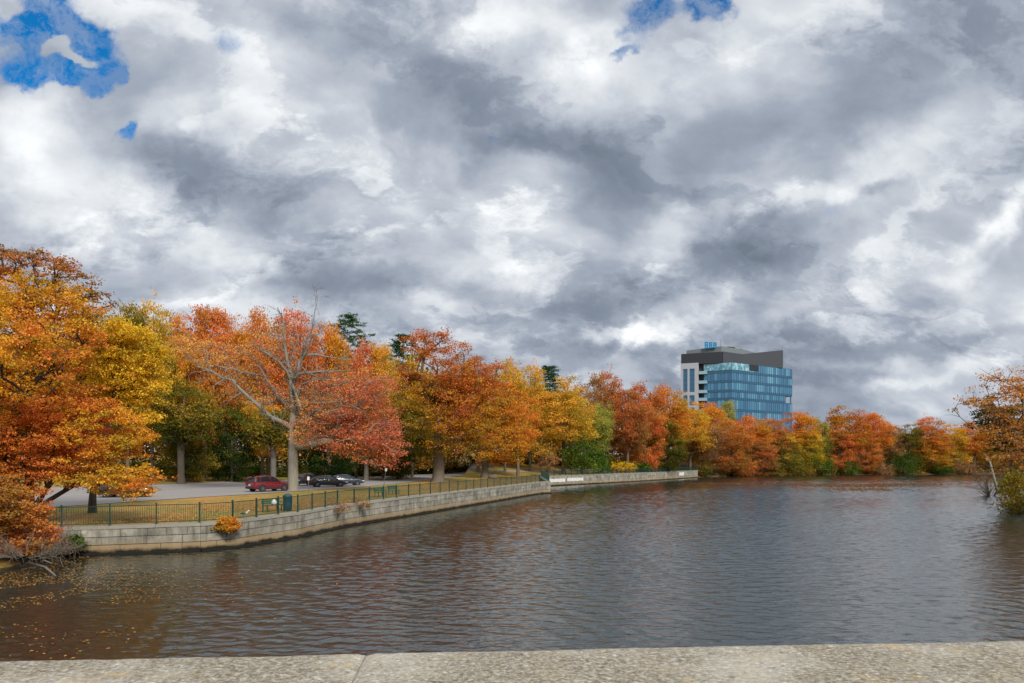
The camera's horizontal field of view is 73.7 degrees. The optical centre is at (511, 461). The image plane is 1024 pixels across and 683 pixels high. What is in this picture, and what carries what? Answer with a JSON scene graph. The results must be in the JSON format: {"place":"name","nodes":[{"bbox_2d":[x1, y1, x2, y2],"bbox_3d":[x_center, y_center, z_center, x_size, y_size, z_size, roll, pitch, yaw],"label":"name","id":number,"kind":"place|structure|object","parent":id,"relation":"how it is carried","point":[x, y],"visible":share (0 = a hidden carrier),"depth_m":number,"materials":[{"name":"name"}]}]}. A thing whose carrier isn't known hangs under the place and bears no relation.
{"place":"outdoors","nodes":[
{"label":"outdoors","id":0,"kind":"place"},
{"bbox_2d":[21,462,496,506],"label":"road","id":1,"kind":"structure","parent":0,"point":[73,497],"depth_m":75.11,"materials":[{"name":"grey asphalt"}]},
{"bbox_2d":[245,475,287,491],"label":"parked car","id":2,"kind":"object","parent":1,"relation":"on","point":[262,483],"visible":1,"depth_m":72.28,"materials":[{"name":"red paint"}]},
{"bbox_2d":[307,475,347,486],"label":"parked car","id":3,"kind":"object","parent":1,"relation":"on","point":[318,481],"visible":0.98,"depth_m":85.17,"materials":[{"name":"grey paint"}]},
{"bbox_2d":[334,474,363,485],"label":"parked car","id":4,"kind":"object","parent":1,"relation":"on","point":[350,479],"visible":0.62,"depth_m":90.44,"materials":[{"name":"grey metal"}]},
{"bbox_2d":[0,474,1023,661],"bbox_3d":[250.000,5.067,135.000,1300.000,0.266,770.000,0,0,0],"label":"water","id":5,"kind":"structure","parent":0,"point":[696,562],"depth_m":28.80,"materials":[{"name":"black liquid"}]},
{"bbox_2d":[0,508,99,568],"bbox_3d":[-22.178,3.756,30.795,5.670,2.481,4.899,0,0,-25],"label":"bare brush","id":6,"kind":"object","parent":5,"relation":"on","point":[40,555],"visible":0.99,"depth_m":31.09,"materials":[{"name":"grey plant"}]},
{"bbox_2d":[0,553,392,658],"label":"floating leaves","id":7,"kind":"object","parent":5,"relation":"on","point":[92,589],"visible":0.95,"depth_m":28.41,"materials":[{"name":"orange plant"}]},
{"bbox_2d":[674,480,970,491],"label":"floating weed","id":8,"kind":"object","parent":5,"relation":"on","point":[853,486],"visible":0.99,"depth_m":148.63,"materials":[{"name":"brown plant"}]},
{"bbox_2d":[967,467,1007,495],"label":"bare brush","id":9,"kind":"object","parent":5,"relation":"in","point":[987,492],"visible":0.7,"depth_m":100.52,"materials":[{"name":"grey plant"}]},
{"bbox_2d":[0,451,1023,567],"bbox_3d":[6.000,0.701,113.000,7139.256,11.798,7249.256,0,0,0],"label":"ground","id":10,"kind":"structure","parent":0,"point":[245,497],"depth_m":65.10,"materials":[{"name":"yellow plant"}]},
{"bbox_2d":[0,467,68,555],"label":"waterside tree","id":11,"kind":"object","parent":10,"relation":"on","point":[12,496],"visible":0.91,"depth_m":32.80,"materials":[{"name":"orange plant"}]},
{"bbox_2d":[0,268,119,485],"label":"riverside tree","id":12,"kind":"object","parent":10,"relation":"on","point":[48,357],"visible":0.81,"depth_m":37.27,"materials":[{"name":"orange plant"}]},
{"bbox_2d":[0,244,123,501],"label":"riverside tree","id":13,"kind":"object","parent":10,"relation":"on","point":[12,254],"visible":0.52,"depth_m":40.63,"materials":[{"name":"orange plant"}]},
{"bbox_2d":[66,533,91,556],"bbox_3d":[-23.185,4.429,36.012,1.496,1.341,1.269,0,0,0],"label":"bush","id":14,"kind":"object","parent":10,"relation":"on","point":[77,538],"visible":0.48,"depth_m":35.94,"materials":[{"name":"green plant"}]},
{"bbox_2d":[0,389,178,506],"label":"riverside tree","id":15,"kind":"object","parent":10,"relation":"on","point":[59,431],"visible":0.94,"depth_m":37.28,"materials":[{"name":"orange plant"}]},
{"bbox_2d":[40,308,178,512],"bbox_3d":[-26.583,-3.180,45.061,8.623,13.587,5.730,0,0,0],"label":"riverside tree","id":16,"kind":"object","parent":10,"relation":"on","point":[124,371],"visible":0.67,"depth_m":44.31,"materials":[{"name":"yellow plant"}]},
{"bbox_2d":[91,298,169,472],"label":"broadleaf tree","id":17,"kind":"object","parent":10,"relation":"on","point":[127,310],"visible":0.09,"depth_m":83.75,"materials":[{"name":"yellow plant"}]},
{"bbox_2d":[127,287,185,480],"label":"broadleaf tree","id":18,"kind":"object","parent":10,"relation":"on","point":[158,324],"visible":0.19,"depth_m":91.80,"materials":[{"name":"yellow plant"}]},
{"bbox_2d":[152,379,221,481],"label":"broadleaf tree","id":19,"kind":"object","parent":10,"relation":"on","point":[190,455],"visible":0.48,"depth_m":93.12,"materials":[{"name":"green plant"}]},
{"bbox_2d":[155,309,218,478],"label":"broadleaf tree","id":20,"kind":"object","parent":10,"relation":"on","point":[185,367],"visible":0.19,"depth_m":97.33,"materials":[{"name":"orange plant"}]},
{"bbox_2d":[144,378,235,483],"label":"broadleaf tree","id":21,"kind":"object","parent":10,"relation":"on","point":[185,424],"visible":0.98,"depth_m":88.91,"materials":[{"name":"green plant"}]},
{"bbox_2d":[173,300,244,477],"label":"broadleaf tree","id":22,"kind":"object","parent":10,"relation":"on","point":[207,321],"visible":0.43,"depth_m":102.27,"materials":[{"name":"orange plant"}]},
{"bbox_2d":[200,402,262,481],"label":"broadleaf tree","id":23,"kind":"object","parent":10,"relation":"on","point":[240,460],"visible":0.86,"depth_m":97.12,"materials":[{"name":"green plant"}]},
{"bbox_2d":[210,312,271,475],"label":"broadleaf tree","id":24,"kind":"object","parent":10,"relation":"on","point":[238,337],"visible":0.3,"depth_m":107.58,"materials":[{"name":"orange plant"}]},
{"bbox_2d":[232,305,290,475],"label":"broadleaf tree","id":25,"kind":"object","parent":10,"relation":"on","point":[258,323],"visible":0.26,"depth_m":110.38,"materials":[{"name":"orange plant"}]},
{"bbox_2d":[241,395,287,475],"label":"broadleaf tree","id":26,"kind":"object","parent":10,"relation":"on","point":[266,452],"visible":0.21,"depth_m":102.93,"materials":[{"name":"orange plant"}]},
{"bbox_2d":[234,407,306,477],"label":"broadleaf tree","id":27,"kind":"object","parent":10,"relation":"on","point":[272,435],"visible":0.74,"depth_m":94.65,"materials":[{"name":"green plant"}]},
{"bbox_2d":[1,482,541,556],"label":"quay wall","id":28,"kind":"structure","parent":10,"relation":"on","point":[163,537],"depth_m":42.76,"materials":[{"name":"stone"}]},
{"bbox_2d":[210,514,244,538],"bbox_3d":[-16.342,3.693,39.111,1.644,1.392,1.508,0,0,25],"label":"bush","id":29,"kind":"object","parent":28,"relation":"attached to","point":[228,525],"visible":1,"depth_m":38.86,"materials":[{"name":"orange plant"}]},
{"bbox_2d":[13,474,539,526],"bbox_3d":[-7.527,2.707,69.758,8.575,1.587,77.434,0,0,24],"label":"quay fence","id":30,"kind":"object","parent":28,"relation":"on","point":[268,500],"visible":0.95,"depth_m":46.28,"materials":[{"name":"green metal"}]},
{"bbox_2d":[160,284,414,490],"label":"bare limbed tree","id":31,"kind":"object","parent":10,"relation":"on","point":[350,418],"visible":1,"depth_m":74.33,"materials":[{"name":"orange plant"}]},
{"bbox_2d":[49,475,531,524],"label":"fallen leaves","id":32,"kind":"object","parent":10,"relation":"on","point":[188,508],"visible":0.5,"depth_m":49.37,"materials":[{"name":"orange plant"}]},
{"bbox_2d":[263,296,331,457],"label":"broadleaf tree","id":33,"kind":"object","parent":10,"relation":"on","point":[300,342],"visible":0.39,"depth_m":112.20,"materials":[{"name":"orange plant"}]},
{"bbox_2d":[302,319,355,470],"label":"broadleaf tree","id":34,"kind":"object","parent":10,"relation":"on","point":[330,343],"visible":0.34,"depth_m":116.53,"materials":[{"name":"orange plant"}]},
{"bbox_2d":[300,407,357,475],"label":"broadleaf tree","id":35,"kind":"object","parent":10,"relation":"on","point":[318,462],"visible":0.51,"depth_m":106.72,"materials":[{"name":"green plant"}]},
{"bbox_2d":[8,453,676,479],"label":"undergrowth","id":36,"kind":"object","parent":10,"relation":"on","point":[280,472],"visible":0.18,"depth_m":126.48,"materials":[{"name":"green plant"}]},
{"bbox_2d":[320,312,375,462],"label":"pine tree","id":37,"kind":"object","parent":10,"relation":"on","point":[351,339],"visible":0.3,"depth_m":148.90,"materials":[{"name":"green plant"}]},
{"bbox_2d":[331,333,385,477],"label":"broadleaf tree","id":38,"kind":"object","parent":10,"relation":"on","point":[361,364],"visible":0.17,"depth_m":122.07,"materials":[{"name":"orange plant"}]},
{"bbox_2d":[337,399,394,470],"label":"broadleaf tree","id":39,"kind":"object","parent":10,"relation":"on","point":[373,456],"visible":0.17,"depth_m":111.62,"materials":[{"name":"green plant"}]},
{"bbox_2d":[348,413,400,480],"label":"broadleaf tree","id":40,"kind":"object","parent":10,"relation":"on","point":[366,473],"visible":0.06,"depth_m":111.63,"materials":[{"name":"orange plant"}]},
{"bbox_2d":[366,337,407,477],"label":"broadleaf tree","id":41,"kind":"object","parent":10,"relation":"on","point":[382,355],"visible":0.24,"depth_m":124.58,"materials":[{"name":"orange plant"}]},
{"bbox_2d":[375,396,419,479],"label":"broadleaf tree","id":42,"kind":"object","parent":10,"relation":"on","point":[396,473],"visible":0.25,"depth_m":117.18,"materials":[{"name":"green plant"}]},
{"bbox_2d":[387,333,421,470],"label":"pine tree","id":43,"kind":"object","parent":10,"relation":"on","point":[396,348],"visible":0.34,"depth_m":153.55,"materials":[{"name":"green plant"}]},
{"bbox_2d":[396,353,432,476],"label":"broadleaf tree","id":44,"kind":"object","parent":10,"relation":"on","point":[408,396],"visible":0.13,"depth_m":130.25,"materials":[{"name":"orange plant"}]},
{"bbox_2d":[380,327,508,481],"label":"oak tree","id":45,"kind":"object","parent":10,"relation":"on","point":[442,403],"visible":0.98,"depth_m":103.86,"materials":[{"name":"orange plant"}]},
{"bbox_2d":[447,354,504,471],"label":"broadleaf tree","id":46,"kind":"object","parent":10,"relation":"on","point":[477,466],"visible":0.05,"depth_m":149.30,"materials":[{"name":"orange plant"}]},
{"bbox_2d":[457,378,537,477],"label":"oak tree","id":47,"kind":"object","parent":10,"relation":"on","point":[501,414],"visible":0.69,"depth_m":125.28,"materials":[{"name":"orange plant"}]},
{"bbox_2d":[0,324,1022,470],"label":"distant woodland","id":48,"kind":"object","parent":10,"relation":"on","point":[425,463],"visible":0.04,"depth_m":154.41,"materials":[{"name":"green plant"}]},
{"bbox_2d":[492,356,530,471],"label":"broadleaf tree","id":49,"kind":"object","parent":10,"relation":"on","point":[507,376],"visible":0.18,"depth_m":153.57,"materials":[{"name":"orange plant"}]},
{"bbox_2d":[0,641,1023,682],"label":"stone bridge","id":50,"kind":"structure","parent":10,"relation":"on","point":[981,662],"depth_m":1.67,"materials":[{"name":"stone"}]},
{"bbox_2d":[495,385,545,475],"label":"broadleaf tree","id":51,"kind":"object","parent":10,"relation":"on","point":[534,415],"visible":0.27,"depth_m":138.88,"materials":[{"name":"orange plant"}]},
{"bbox_2d":[512,357,557,470],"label":"broadleaf tree","id":52,"kind":"object","parent":10,"relation":"on","point":[536,375],"visible":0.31,"depth_m":160.70,"materials":[{"name":"orange plant"}]},
{"bbox_2d":[536,451,561,473],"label":"shrub","id":53,"kind":"object","parent":10,"relation":"on","point":[552,459],"visible":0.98,"depth_m":147.63,"materials":[{"name":"orange plant"}]},
{"bbox_2d":[540,365,563,465],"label":"pine tree","id":54,"kind":"object","parent":10,"relation":"on","point":[551,376],"visible":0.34,"depth_m":189.21,"materials":[{"name":"green plant"}]},
{"bbox_2d":[530,374,604,473],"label":"broadleaf tree","id":55,"kind":"object","parent":10,"relation":"on","point":[563,413],"visible":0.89,"depth_m":156.97,"materials":[{"name":"yellow plant"}]},
{"bbox_2d":[557,435,611,476],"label":"shrub","id":56,"kind":"object","parent":10,"relation":"on","point":[584,460],"visible":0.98,"depth_m":156.67,"materials":[{"name":"green plant"}]},
{"bbox_2d":[570,372,608,454],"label":"broadleaf tree","id":57,"kind":"object","parent":10,"relation":"on","point":[588,395],"visible":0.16,"depth_m":181.29,"materials":[{"name":"orange plant"}]},
{"bbox_2d":[574,400,617,453],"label":"broadleaf tree","id":58,"kind":"object","parent":10,"relation":"on","point":[603,423],"visible":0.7,"depth_m":168.32,"materials":[{"name":"green plant"}]},
{"bbox_2d":[584,451,614,473],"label":"shrub","id":59,"kind":"object","parent":10,"relation":"on","point":[605,465],"visible":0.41,"depth_m":167.04,"materials":[{"name":"green plant"}]},
{"bbox_2d":[587,364,633,470],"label":"broadleaf tree","id":60,"kind":"object","parent":10,"relation":"on","point":[614,384],"visible":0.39,"depth_m":183.85,"materials":[{"name":"orange plant"}]},
{"bbox_2d":[549,470,698,485],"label":"quay wall","id":61,"kind":"structure","parent":10,"relation":"on","point":[619,478],"depth_m":167.59,"materials":[{"name":"stone"}]},
{"bbox_2d":[541,467,695,475],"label":"quay fence","id":62,"kind":"object","parent":61,"relation":"on","point":[636,470],"visible":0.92,"depth_m":165.29,"materials":[{"name":"metal"}]},
{"bbox_2d":[610,459,637,472],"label":"shrub","id":63,"kind":"object","parent":10,"relation":"on","point":[621,464],"visible":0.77,"depth_m":179.13,"materials":[{"name":"yellow plant"}]},
{"bbox_2d":[603,388,656,471],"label":"broadleaf tree","id":64,"kind":"object","parent":10,"relation":"on","point":[636,425],"visible":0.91,"depth_m":181.84,"materials":[{"name":"orange plant"}]},
{"bbox_2d":[624,400,668,471],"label":"broadleaf tree","id":65,"kind":"object","parent":10,"relation":"on","point":[644,456],"visible":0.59,"depth_m":188.02,"materials":[{"name":"orange plant"}]},
{"bbox_2d":[629,380,672,471],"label":"broadleaf tree","id":66,"kind":"object","parent":10,"relation":"on","point":[660,400],"visible":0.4,"depth_m":195.02,"materials":[{"name":"orange plant"}]},
{"bbox_2d":[642,417,690,471],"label":"broadleaf tree","id":67,"kind":"object","parent":10,"relation":"on","point":[670,454],"visible":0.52,"depth_m":193.35,"materials":[{"name":"green plant"}]},
{"bbox_2d":[650,383,697,466],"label":"broadleaf tree","id":68,"kind":"object","parent":10,"relation":"on","point":[676,409],"visible":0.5,"depth_m":199.28,"materials":[{"name":"orange plant"}]},
{"bbox_2d":[674,398,717,469],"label":"broadleaf tree","id":69,"kind":"object","parent":10,"relation":"on","point":[701,418],"visible":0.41,"depth_m":218.36,"materials":[{"name":"yellow plant"}]},
{"bbox_2d":[687,458,713,475],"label":"shrub","id":70,"kind":"object","parent":10,"relation":"on","point":[705,469],"visible":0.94,"depth_m":221.98,"materials":[{"name":"green plant"}]},
{"bbox_2d":[672,423,730,472],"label":"broadleaf tree","id":71,"kind":"object","parent":10,"relation":"on","point":[718,432],"visible":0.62,"depth_m":220.84,"materials":[{"name":"orange plant"}]},
{"bbox_2d":[691,401,731,466],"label":"broadleaf tree","id":72,"kind":"object","parent":10,"relation":"on","point":[717,414],"visible":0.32,"depth_m":232.66,"materials":[{"name":"orange plant"}]},
{"bbox_2d":[720,400,738,462],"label":"broadleaf tree","id":73,"kind":"object","parent":10,"relation":"on","point":[732,416],"visible":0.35,"depth_m":261.19,"materials":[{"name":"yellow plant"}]},
{"bbox_2d":[708,419,758,476],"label":"broadleaf tree","id":74,"kind":"object","parent":10,"relation":"on","point":[741,464],"visible":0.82,"depth_m":229.19,"materials":[{"name":"orange plant"}]},
{"bbox_2d":[681,342,791,454],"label":"office building","id":75,"kind":"structure","parent":10,"relation":"on","point":[758,385],"depth_m":327.00,"materials":[{"name":"blue glass"}]},
{"bbox_2d":[728,414,777,461],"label":"broadleaf tree","id":76,"kind":"object","parent":10,"relation":"on","point":[760,430],"visible":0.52,"depth_m":247.05,"materials":[{"name":"orange plant"}]},
{"bbox_2d":[743,438,780,475],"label":"broadleaf tree","id":77,"kind":"object","parent":10,"relation":"on","point":[769,454],"visible":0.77,"depth_m":240.75,"materials":[{"name":"orange plant"}]},
{"bbox_2d":[749,416,795,460],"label":"broadleaf tree","id":78,"kind":"object","parent":10,"relation":"on","point":[778,432],"visible":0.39,"depth_m":252.93,"materials":[{"name":"orange plant"}]},
{"bbox_2d":[774,431,805,470],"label":"broadleaf tree","id":79,"kind":"object","parent":10,"relation":"on","point":[786,456],"visible":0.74,"depth_m":251.56,"materials":[{"name":"yellow plant"}]},
{"bbox_2d":[777,410,823,468],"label":"broadleaf tree","id":80,"kind":"object","parent":10,"relation":"on","point":[804,421],"visible":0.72,"depth_m":258.04,"materials":[{"name":"orange plant"}]},
{"bbox_2d":[786,458,815,475],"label":"shrub","id":81,"kind":"object","parent":10,"relation":"on","point":[811,471],"visible":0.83,"depth_m":248.66,"materials":[{"name":"green plant"}]},
{"bbox_2d":[791,429,828,470],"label":"broadleaf tree","id":82,"kind":"object","parent":10,"relation":"on","point":[810,456],"visible":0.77,"depth_m":255.69,"materials":[{"name":"yellow plant"}]},
{"bbox_2d":[812,415,834,467],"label":"broadleaf tree","id":83,"kind":"object","parent":10,"relation":"on","point":[820,426],"visible":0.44,"depth_m":260.94,"materials":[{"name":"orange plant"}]},
{"bbox_2d":[808,455,840,474],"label":"shrub","id":84,"kind":"object","parent":10,"relation":"on","point":[828,465],"visible":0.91,"depth_m":254.76,"materials":[{"name":"green plant"}]},
{"bbox_2d":[821,424,860,469],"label":"broadleaf tree","id":85,"kind":"object","parent":10,"relation":"on","point":[851,457],"visible":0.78,"depth_m":259.43,"materials":[{"name":"orange plant"}]},
{"bbox_2d":[816,405,878,467],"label":"broadleaf tree","id":86,"kind":"object","parent":10,"relation":"on","point":[837,420],"visible":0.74,"depth_m":264.49,"materials":[{"name":"orange plant"}]},
{"bbox_2d":[696,467,1020,476],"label":"shore undergrowth","id":87,"kind":"object","parent":10,"relation":"on","point":[926,470],"visible":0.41,"depth_m":259.10,"materials":[{"name":"brown plant"}]},
{"bbox_2d":[846,434,885,472],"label":"broadleaf tree","id":88,"kind":"object","parent":10,"relation":"on","point":[874,460],"visible":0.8,"depth_m":261.73,"materials":[{"name":"orange plant"}]},
{"bbox_2d":[851,412,897,456],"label":"broadleaf tree","id":89,"kind":"object","parent":10,"relation":"on","point":[885,424],"visible":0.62,"depth_m":267.39,"materials":[{"name":"orange plant"}]},
{"bbox_2d":[870,461,894,474],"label":"shrub","id":90,"kind":"object","parent":10,"relation":"on","point":[883,470],"visible":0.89,"depth_m":261.91,"materials":[{"name":"orange plant"}]},
{"bbox_2d":[881,421,911,463],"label":"broadleaf tree","id":91,"kind":"object","parent":10,"relation":"on","point":[895,444],"visible":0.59,"depth_m":272.14,"materials":[{"name":"orange plant"}]},
{"bbox_2d":[884,451,925,474],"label":"shrub","id":92,"kind":"object","parent":10,"relation":"on","point":[906,468],"visible":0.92,"depth_m":264.81,"materials":[{"name":"green plant"}]},
{"bbox_2d":[893,423,927,467],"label":"broadleaf tree","id":93,"kind":"object","parent":10,"relation":"on","point":[917,442],"visible":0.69,"depth_m":272.01,"materials":[{"name":"green plant"}]},
{"bbox_2d":[906,414,956,463],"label":"broadleaf tree","id":94,"kind":"object","parent":10,"relation":"on","point":[928,431],"visible":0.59,"depth_m":272.96,"materials":[{"name":"orange plant"}]},
{"bbox_2d":[912,435,955,470],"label":"broadleaf tree","id":95,"kind":"object","parent":10,"relation":"on","point":[934,458],"visible":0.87,"depth_m":269.36,"materials":[{"name":"orange plant"}]},
{"bbox_2d":[928,463,955,474],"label":"shrub","id":96,"kind":"object","parent":10,"relation":"on","point":[948,468],"visible":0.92,"depth_m":267.73,"materials":[{"name":"green plant"}]},
{"bbox_2d":[934,423,973,467],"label":"broadleaf tree","id":97,"kind":"object","parent":10,"relation":"on","point":[957,456],"visible":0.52,"depth_m":275.07,"materials":[{"name":"yellow plant"}]},
{"bbox_2d":[952,459,984,474],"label":"shrub","id":98,"kind":"object","parent":10,"relation":"on","point":[966,468],"visible":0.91,"depth_m":270.56,"materials":[{"name":"orange plant"}]},
{"bbox_2d":[952,420,995,464],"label":"broadleaf tree","id":99,"kind":"object","parent":10,"relation":"on","point":[975,450],"visible":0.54,"depth_m":277.00,"materials":[{"name":"orange plant"}]},
{"bbox_2d":[948,365,1023,475],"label":"riverside tree","id":100,"kind":"object","parent":10,"relation":"on","point":[1012,428],"visible":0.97,"depth_m":70.06,"materials":[{"name":"orange plant"}]},
{"bbox_2d":[960,393,1023,506],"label":"riverside tree","id":101,"kind":"object","parent":10,"relation":"on","point":[979,422],"visible":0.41,"depth_m":73.86,"materials":[{"name":"rust orange leaves"},{"name":"grey brown bark"}]},
{"bbox_2d":[975,431,1015,469],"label":"broadleaf tree","id":102,"kind":"object","parent":10,"relation":"on","point":[992,453],"visible":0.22,"depth_m":279.29,"materials":[{"name":"orange plant"}]},
{"bbox_2d":[987,462,1023,513],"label":"shrub","id":103,"kind":"object","parent":10,"relation":"on","point":[1018,480],"visible":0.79,"depth_m":65.95,"materials":[{"name":"green plant"}]},
{"bbox_2d":[0,0,1023,453],"label":"sky","id":104,"kind":"structure","parent":0,"point":[577,187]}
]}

